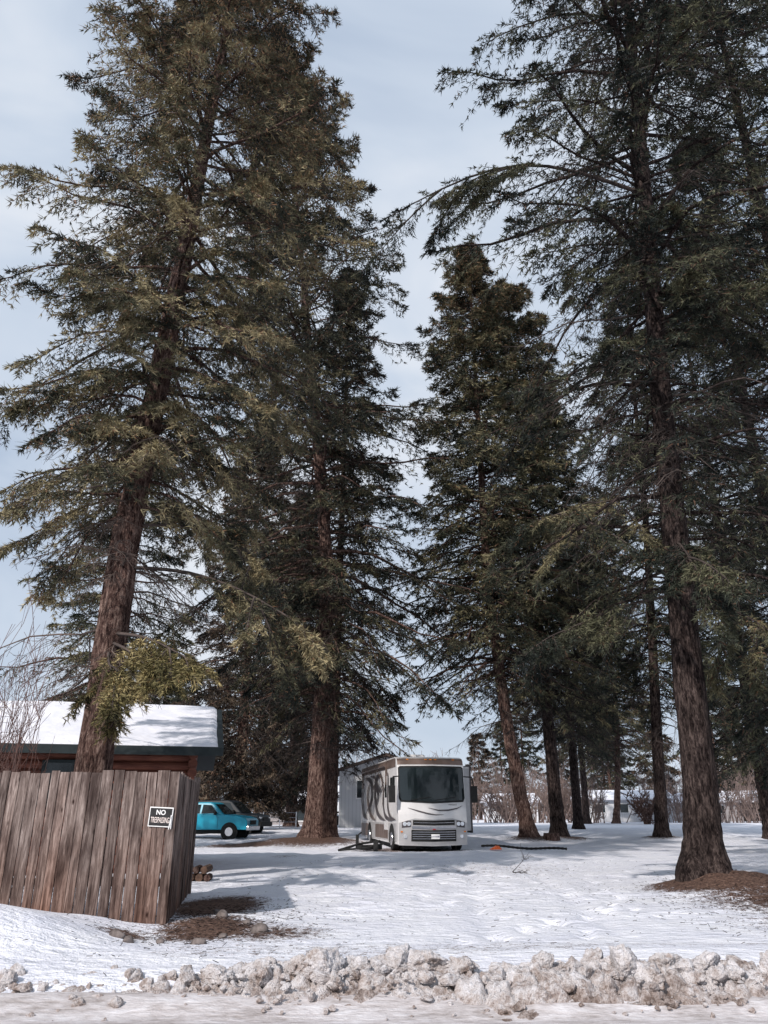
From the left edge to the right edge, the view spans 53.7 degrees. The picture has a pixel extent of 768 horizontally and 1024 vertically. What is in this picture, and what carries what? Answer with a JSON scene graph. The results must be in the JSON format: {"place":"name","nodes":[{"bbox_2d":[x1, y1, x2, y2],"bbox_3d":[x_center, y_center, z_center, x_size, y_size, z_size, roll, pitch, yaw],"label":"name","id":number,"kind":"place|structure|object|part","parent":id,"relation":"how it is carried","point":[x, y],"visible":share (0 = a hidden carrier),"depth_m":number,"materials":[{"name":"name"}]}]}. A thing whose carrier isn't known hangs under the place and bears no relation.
{"place":"outdoors","nodes":[
{"label":"outdoors","id":0,"kind":"place"},
{"bbox_2d":[0,701,223,873],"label":"log house","id":1,"kind":"structure","parent":0,"point":[187,740],"depth_m":19.22,"materials":[{"name":"brown wood"}]},
{"bbox_2d":[36,759,74,805],"bbox_3d":[-7.614,6.612,18.526,1.470,1.070,0.095,5,-22,-13],"label":"window","id":2,"kind":"structure","parent":1,"relation":"in","point":[52,765],"depth_m":18.57,"materials":[{"name":"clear glass"}]},
{"bbox_2d":[0,814,767,992],"bbox_3d":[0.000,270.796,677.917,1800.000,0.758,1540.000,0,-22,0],"label":"ground","id":3,"kind":"structure","parent":0,"point":[51,948],"depth_m":11.82,"materials":[{"name":"white snow"}]},
{"bbox_2d":[0,595,64,777],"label":"bare shrub","id":4,"kind":"object","parent":3,"relation":"on","point":[10,739],"visible":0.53,"depth_m":13.79,"materials":[{"name":"plant"}]},
{"bbox_2d":[0,580,131,895],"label":"bare shrub","id":5,"kind":"object","parent":3,"relation":"on","point":[16,747],"visible":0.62,"depth_m":13.00,"materials":[{"name":"brown plant"}]},
{"bbox_2d":[0,770,200,923],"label":"wooden fence","id":6,"kind":"object","parent":3,"relation":"on","point":[172,883],"visible":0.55,"depth_m":10.34,"materials":[{"name":"brown wood"}]},
{"bbox_2d":[148,807,173,828],"bbox_3d":[-3.026,4.144,10.283,0.339,0.275,0.019,0,-22,7],"label":"warning sign","id":7,"kind":"object","parent":6,"relation":"attached to","point":[160,816],"visible":1,"depth_m":10.29,"materials":[{"name":"black metal"}]},
{"bbox_2d":[0,404,218,704],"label":"fir tree","id":8,"kind":"object","parent":3,"relation":"on","point":[86,622],"visible":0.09,"depth_m":32.71,"materials":[{"name":"green plant"}]},
{"bbox_2d":[109,929,125,938],"bbox_3d":[-3.062,4.860,8.706,0.174,0.144,0.179,13,-25,-30],"label":"stone","id":9,"kind":"object","parent":3,"relation":"on","point":[116,933],"visible":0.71,"depth_m":8.67,"materials":[{"name":"grey stone"}]},
{"bbox_2d":[123,935,133,942],"bbox_3d":[-2.859,4.791,8.489,0.122,0.104,0.103,19,-29,-40],"label":"stone","id":10,"kind":"object","parent":3,"relation":"on","point":[128,939],"visible":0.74,"depth_m":8.46,"materials":[{"name":"beige stone"}]},
{"bbox_2d":[156,938,164,943],"bbox_3d":[-2.554,4.901,8.646,0.100,0.087,0.081,-20,-29,41],"label":"stone","id":11,"kind":"object","parent":3,"relation":"on","point":[160,940],"visible":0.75,"depth_m":8.63,"materials":[{"name":"beige stone"}]},
{"bbox_2d":[149,647,181,704],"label":"conifer tree","id":12,"kind":"object","parent":3,"relation":"on","point":[171,697],"visible":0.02,"depth_m":117.24,"materials":[{"name":"green plant"}]},
{"bbox_2d":[171,654,202,705],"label":"conifer tree","id":13,"kind":"object","parent":3,"relation":"on","point":[178,698],"visible":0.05,"depth_m":102.33,"materials":[{"name":"green plant"}]},
{"bbox_2d":[0,0,379,878],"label":"fir tree","id":14,"kind":"object","parent":3,"relation":"on","point":[210,36],"visible":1,"depth_m":18.53,"materials":[{"name":"green plant"}]},
{"bbox_2d":[192,873,198,880],"bbox_3d":[-4.088,7.877,16.373,0.155,0.167,0.557,-2,-22,6],"label":"firewood log","id":15,"kind":"object","parent":3,"relation":"on","point":[193,876],"visible":0.22,"depth_m":16.20,"materials":[{"name":"brown wood"}]},
{"bbox_2d":[193,865,202,873],"bbox_3d":[-4.036,7.743,16.466,0.140,0.147,0.478,1,-22,-2],"label":"firewood log","id":16,"kind":"object","parent":15,"relation":"on","point":[196,869],"visible":0.78,"depth_m":16.25,"materials":[{"name":"brown wood"}]},
{"bbox_2d":[190,938,206,944],"bbox_3d":[-2.093,4.863,8.554,0.197,0.126,0.143,-12,-25,27],"label":"stone","id":17,"kind":"object","parent":3,"relation":"on","point":[194,941],"visible":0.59,"depth_m":8.52,"materials":[{"name":"beige stone"}]},
{"bbox_2d":[195,873,206,881],"bbox_3d":[-3.938,7.885,16.392,0.165,0.177,0.513,0,-22,0],"label":"firewood log","id":18,"kind":"object","parent":3,"relation":"on","point":[199,877],"visible":0.61,"depth_m":16.17,"materials":[{"name":"brown wood"}]},
{"bbox_2d":[200,864,212,873],"bbox_3d":[-3.839,7.734,16.456,0.152,0.168,0.506,-1,-22,2],"label":"firewood log","id":19,"kind":"object","parent":18,"relation":"on","point":[205,869],"visible":1,"depth_m":16.25,"materials":[{"name":"brown wood"}]},
{"bbox_2d":[204,873,212,881],"bbox_3d":[-3.787,7.876,16.372,0.144,0.153,0.559,2,-22,-6],"label":"firewood log","id":20,"kind":"object","parent":3,"relation":"on","point":[208,877],"visible":1,"depth_m":16.13,"materials":[{"name":"brown wood"}]},
{"bbox_2d":[216,909,227,916],"bbox_3d":[-2.196,5.477,10.315,0.177,0.137,0.126,-7,-23,17],"label":"stone","id":21,"kind":"object","parent":3,"relation":"on","point":[223,912],"visible":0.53,"depth_m":10.28,"materials":[{"name":"grey stone"}]},
{"bbox_2d":[218,933,226,938],"bbox_3d":[-1.911,5.022,8.980,0.110,0.076,0.092,0,-22,0],"label":"stone","id":22,"kind":"object","parent":3,"relation":"on","point":[221,935],"visible":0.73,"depth_m":8.96,"materials":[{"name":"grey stone"}]},
{"bbox_2d":[196,802,259,839],"bbox_3d":[-8.961,15.630,38.365,5.097,1.789,2.140,-4,-22,9],"label":"pickup truck","id":23,"kind":"object","parent":3,"relation":"on","point":[225,821],"visible":0.67,"depth_m":37.51,"materials":[{"name":"teal paint"}]},
{"bbox_3d":[-8.525,15.068,38.506,0.850,0.420,1.638,-4,-22,9],"label":"side window","id":24,"kind":"part","parent":23,"relation":"part of","materials":[{"name":"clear glass"}]},
{"bbox_2d":[199,673,256,799],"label":"conifer tree","id":25,"kind":"object","parent":3,"relation":"on","point":[224,739],"visible":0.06,"depth_m":91.17,"materials":[{"name":"green plant"}]},
{"bbox_2d":[196,800,271,833],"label":"parked car","id":26,"kind":"object","parent":3,"relation":"on","point":[236,807],"visible":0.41,"depth_m":41.75,"materials":[{"name":"paint"}]},
{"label":"side window","id":27,"kind":"part","parent":26,"relation":"part of","materials":[{"name":"grey glass"}]},
{"bbox_2d":[169,424,313,823],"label":"fir tree","id":28,"kind":"object","parent":3,"relation":"on","point":[239,785],"visible":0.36,"depth_m":47.60,"materials":[{"name":"green plant"}]},
{"bbox_2d":[242,919,250,924],"bbox_3d":[-1.806,5.371,9.910,0.108,0.111,0.156,13,-25,-30],"label":"stone","id":29,"kind":"object","parent":3,"relation":"on","point":[246,921],"visible":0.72,"depth_m":9.87,"materials":[{"name":"grey stone"}]},
{"bbox_2d":[249,922,267,932],"bbox_3d":[-1.544,5.152,9.337,0.195,0.186,0.180,18,-28,-38],"label":"stone","id":30,"kind":"object","parent":3,"relation":"on","point":[259,926],"visible":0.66,"depth_m":9.32,"materials":[{"name":"grey stone"}]},
{"bbox_2d":[263,812,296,827],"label":"metal gate","id":31,"kind":"structure","parent":3,"relation":"on","point":[279,826],"depth_m":50.93,"materials":[{"name":"silver metal"}]},
{"bbox_2d":[270,792,306,824],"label":"house","id":32,"kind":"structure","parent":3,"relation":"on","point":[300,816],"depth_m":66.75,"materials":[{"name":"white wood"}]},
{"bbox_2d":[297,809,304,821],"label":"window","id":33,"kind":"structure","parent":32,"relation":"in","point":[300,816],"depth_m":66.66,"materials":[{"name":"grey glass"}]},
{"bbox_2d":[227,495,356,826],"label":"fir tree","id":34,"kind":"object","parent":3,"relation":"on","point":[287,777],"visible":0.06,"depth_m":55.94,"materials":[{"name":"green plant"}]},
{"bbox_2d":[153,36,498,837],"bbox_3d":[-3.438,-8.488,43.241,16.911,50.306,16.021,-14,-26,31],"label":"fir tree","id":35,"kind":"object","parent":3,"relation":"on","point":[329,582],"visible":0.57,"depth_m":38.29,"materials":[{"name":"green plant"}]},
{"bbox_2d":[248,266,418,836],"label":"fir tree","id":36,"kind":"object","parent":3,"relation":"on","point":[333,799],"visible":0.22,"depth_m":42.01,"materials":[{"name":"green plant"}]},
{"bbox_2d":[338,832,384,851],"bbox_3d":[-0.891,12.804,29.508,1.835,0.695,1.217,2,-22,-5],"label":"tow bar","id":37,"kind":"object","parent":3,"relation":"on","point":[375,847],"visible":1,"depth_m":29.16,"materials":[{"name":"metal"}]},
{"bbox_2d":[338,753,397,827],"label":"house","id":38,"kind":"structure","parent":3,"relation":"on","point":[350,810],"depth_m":53.25,"materials":[{"name":"white"}]},
{"bbox_2d":[356,779,361,798],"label":"window","id":39,"kind":"structure","parent":38,"relation":"in","point":[358,789],"depth_m":53.41,"materials":[{"name":"black glass"}]},
{"bbox_2d":[19,859,767,992],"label":"twig litter","id":40,"kind":"object","parent":3,"relation":"on","point":[364,921],"visible":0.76,"depth_m":10.21,"materials":[{"name":"brown plant"}]},
{"bbox_2d":[361,755,477,850],"bbox_3d":[1.138,12.968,34.025,3.645,3.760,9.445,4,-22,-10],"label":"motorhome","id":41,"kind":"object","parent":3,"relation":"on","point":[412,801],"visible":0.98,"depth_m":30.17,"materials":[{"name":"metal"}]},
{"bbox_2d":[361,823,364,834],"bbox_3d":[-1.020,15.465,37.070,0.022,0.530,0.920,4,-22,-10],"label":"compartment door","id":42,"kind":"structure","parent":41,"relation":"in","point":[362,824],"depth_m":36.99,"materials":[{"name":"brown metal"}]},
{"bbox_2d":[365,823,367,834],"bbox_3d":[-0.819,15.065,36.065,0.022,0.530,0.920,4,-22,-10],"label":"compartment door","id":43,"kind":"structure","parent":41,"relation":"in","point":[366,824],"depth_m":36.07,"materials":[{"name":"brown metal"}]},
{"bbox_2d":[375,824,378,836],"bbox_3d":[-0.291,14.012,33.415,0.022,0.530,0.920,4,-22,-10],"label":"compartment door","id":44,"kind":"structure","parent":41,"relation":"in","point":[376,825],"depth_m":33.44,"materials":[{"name":"brown metal"}]},
{"bbox_2d":[379,824,382,837],"bbox_3d":[-0.109,13.649,32.501,0.022,0.530,0.920,4,-22,-10],"label":"compartment door","id":45,"kind":"structure","parent":41,"relation":"in","point":[380,825],"depth_m":32.52,"materials":[{"name":"brown metal"}]},
{"bbox_2d":[384,830,387,838],"bbox_3d":[0.074,13.286,31.588,0.022,0.530,0.920,4,-22,-10],"label":"compartment door","id":46,"kind":"structure","parent":41,"relation":"in","point":[385,831],"depth_m":31.40,"materials":[{"name":"brown metal"}]},
{"bbox_2d":[384,776,387,829],"bbox_3d":[0.084,12.209,31.897,0.036,2.100,0.800,4,-22,-10],"label":"entry door","id":47,"kind":"structure","parent":41,"relation":"in","point":[385,791],"depth_m":31.87,"materials":[{"name":"white metal"}]},
{"bbox_2d":[390,777,394,784],"bbox_3d":[0.341,11.208,30.869,0.020,0.800,0.900,4,-22,-10],"label":"cab window","id":48,"kind":"structure","parent":41,"relation":"in","point":[391,777],"depth_m":30.74,"materials":[{"name":"black glass"}]},
{"bbox_2d":[465,732,499,819],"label":"conifer tree","id":49,"kind":"object","parent":3,"relation":"on","point":[474,752],"visible":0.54,"depth_m":128.21,"materials":[{"name":"green plant"}]},
{"bbox_2d":[205,737,760,822],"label":"bare brush","id":50,"kind":"object","parent":3,"relation":"on","point":[741,801],"visible":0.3,"depth_m":82.39,"materials":[{"name":"plant"}]},
{"bbox_2d":[357,240,627,837],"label":"fir tree","id":51,"kind":"object","parent":3,"relation":"on","point":[482,310],"visible":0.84,"depth_m":41.58,"materials":[{"name":"green plant"}]},
{"bbox_2d":[490,846,501,849],"bbox_3d":[4.351,13.066,29.564,0.471,0.140,0.180,2,-22,-5],"label":"wheel chock","id":52,"kind":"object","parent":3,"relation":"on","point":[496,848],"visible":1,"depth_m":29.48,"materials":[{"name":"orange paint"}]},
{"bbox_2d":[485,723,512,791],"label":"conifer tree","id":53,"kind":"object","parent":3,"relation":"on","point":[503,752],"visible":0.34,"depth_m":142.73,"materials":[{"name":"green plant"}]},
{"bbox_2d":[471,764,535,822],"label":"apple tree","id":54,"kind":"object","parent":3,"relation":"on","point":[500,797],"visible":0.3,"depth_m":84.16,"materials":[{"name":"brown plant"}]},
{"bbox_2d":[480,793,539,820],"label":"house","id":55,"kind":"structure","parent":3,"relation":"on","point":[487,813],"depth_m":100.60,"materials":[{"name":"white"}]},
{"bbox_2d":[497,695,546,818],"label":"conifer tree","id":56,"kind":"object","parent":3,"relation":"on","point":[527,753],"visible":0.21,"depth_m":147.56,"materials":[{"name":"green plant"}]},
{"bbox_2d":[512,845,531,873],"bbox_3d":[3.322,8.434,18.061,0.730,1.042,0.387,-15,-26,34],"label":"fallen branch","id":57,"kind":"object","parent":3,"relation":"on","point":[520,863],"visible":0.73,"depth_m":18.10,"materials":[{"name":"wood"}]},
{"bbox_2d":[481,844,566,849],"bbox_3d":[5.513,13.238,29.982,3.370,0.190,0.345,-8,-23,19],"label":"sewer hose","id":58,"kind":"object","parent":3,"relation":"on","point":[523,848],"visible":0.98,"depth_m":29.92,"materials":[{"name":"rubber"}]},
{"bbox_2d":[421,276,668,836],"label":"fir tree","id":59,"kind":"object","parent":3,"relation":"on","point":[528,324],"visible":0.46,"depth_m":42.00,"materials":[{"name":"green plant"}]},
{"bbox_2d":[543,833,560,840],"bbox_3d":[7.950,15.432,36.049,0.830,0.350,0.830,0,-22,0],"label":"tree stump","id":60,"kind":"object","parent":3,"relation":"on","point":[552,836],"visible":0.83,"depth_m":35.76,"materials":[{"name":"brown wood"}]},
{"bbox_2d":[540,737,572,818],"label":"conifer tree","id":61,"kind":"object","parent":3,"relation":"on","point":[565,770],"visible":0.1,"depth_m":136.71,"materials":[{"name":"green plant"}]},
{"bbox_2d":[351,0,767,881],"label":"fir tree","id":62,"kind":"object","parent":3,"relation":"on","point":[685,564],"visible":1,"depth_m":18.35,"materials":[{"name":"green plant"}]},
{"bbox_2d":[504,403,637,828],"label":"fir tree","id":63,"kind":"object","parent":3,"relation":"on","point":[577,822],"visible":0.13,"depth_m":50.90,"materials":[{"name":"green plant"}]},
{"bbox_2d":[512,508,644,823],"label":"fir tree","id":64,"kind":"object","parent":3,"relation":"on","point":[585,802],"visible":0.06,"depth_m":73.89,"materials":[{"name":"green plant"}]},
{"bbox_2d":[579,726,628,789],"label":"conifer tree","id":65,"kind":"object","parent":3,"relation":"on","point":[612,780],"visible":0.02,"depth_m":141.46,"materials":[{"name":"green plant"}]},
{"bbox_2d":[584,688,637,789],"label":"conifer tree","id":66,"kind":"object","parent":3,"relation":"on","point":[610,779],"visible":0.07,"depth_m":123.99,"materials":[{"name":"green plant"}]},
{"bbox_2d":[559,520,678,823],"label":"fir tree","id":67,"kind":"object","parent":3,"relation":"on","point":[616,750],"visible":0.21,"depth_m":77.17,"materials":[{"name":"green plant"}]},
{"bbox_2d":[571,790,673,821],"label":"house","id":68,"kind":"structure","parent":3,"relation":"on","point":[625,810],"depth_m":88.56,"materials":[{"name":"white"}]},
{"bbox_2d":[620,803,628,812],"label":"window","id":69,"kind":"structure","parent":68,"relation":"in","point":[624,807],"depth_m":88.49,"materials":[{"name":"grey glass"}]},
{"bbox_2d":[617,787,666,823],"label":"bush","id":70,"kind":"object","parent":3,"relation":"on","point":[643,810],"visible":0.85,"depth_m":70.25,"materials":[{"name":"brown plant"}]},
{"bbox_2d":[540,255,767,836],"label":"fir tree","id":71,"kind":"object","parent":3,"relation":"on","point":[661,822],"visible":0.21,"depth_m":41.05,"materials":[{"name":"green plant"}]},
{"bbox_2d":[626,700,681,793],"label":"conifer tree","id":72,"kind":"object","parent":3,"relation":"on","point":[649,781],"visible":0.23,"depth_m":123.25,"materials":[{"name":"green plant"}]},
{"bbox_2d":[583,0,767,777],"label":"fir tree","id":73,"kind":"object","parent":3,"relation":"on","point":[758,747],"visible":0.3,"depth_m":23.88,"materials":[{"name":"green plant"}]},
{"bbox_2d":[615,134,767,798],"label":"fir tree","id":74,"kind":"object","parent":3,"relation":"on","point":[752,704],"visible":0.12,"depth_m":33.87,"materials":[{"name":"green plant"}]},
{"bbox_2d":[618,283,767,838],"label":"fir tree","id":75,"kind":"object","parent":3,"relation":"on","point":[763,801],"visible":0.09,"depth_m":40.66,"materials":[{"name":"green plant"}]},
{"bbox_2d":[672,793,743,821],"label":"house","id":76,"kind":"structure","parent":3,"relation":"on","point":[727,813],"depth_m":94.26,"materials":[{"name":"white"}]},
{"bbox_2d":[677,658,748,790],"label":"conifer tree","id":77,"kind":"object","parent":3,"relation":"on","point":[725,741],"visible":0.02,"depth_m":119.42,"materials":[{"name":"green plant"}]},
{"bbox_2d":[718,686,744,772],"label":"conifer tree","id":78,"kind":"object","parent":3,"relation":"on","point":[739,709],"visible":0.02,"depth_m":145.45,"materials":[{"name":"green plant"}]},
{"bbox_2d":[715,705,755,787],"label":"conifer tree","id":79,"kind":"object","parent":3,"relation":"on","point":[747,774],"visible":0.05,"depth_m":129.54,"materials":[{"name":"green plant"}]},
{"bbox_2d":[721,791,760,820],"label":"house","id":80,"kind":"structure","parent":3,"relation":"on","point":[746,807],"depth_m":102.17,"materials":[{"name":"white"}]},
{"bbox_2d":[735,701,767,820],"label":"conifer tree","id":81,"kind":"object","parent":3,"relation":"on","point":[746,782],"visible":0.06,"depth_m":99.99,"materials":[{"name":"green plant"}]},
{"bbox_2d":[0,992,767,1023],"bbox_3d":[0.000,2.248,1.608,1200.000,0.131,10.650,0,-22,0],"label":"road","id":82,"kind":"structure","parent":0,"point":[145,1007],"depth_m":6.24,"materials":[{"name":"white snow"}]},
{"bbox_2d":[0,943,767,1021],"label":"snow bank","id":83,"kind":"structure","parent":82,"relation":"on","point":[620,974],"depth_m":6.63,"materials":[{"name":"white snow"}]},
{"bbox_2d":[0,0,767,811],"label":"sky","id":84,"kind":"structure","parent":0,"point":[388,54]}
]}

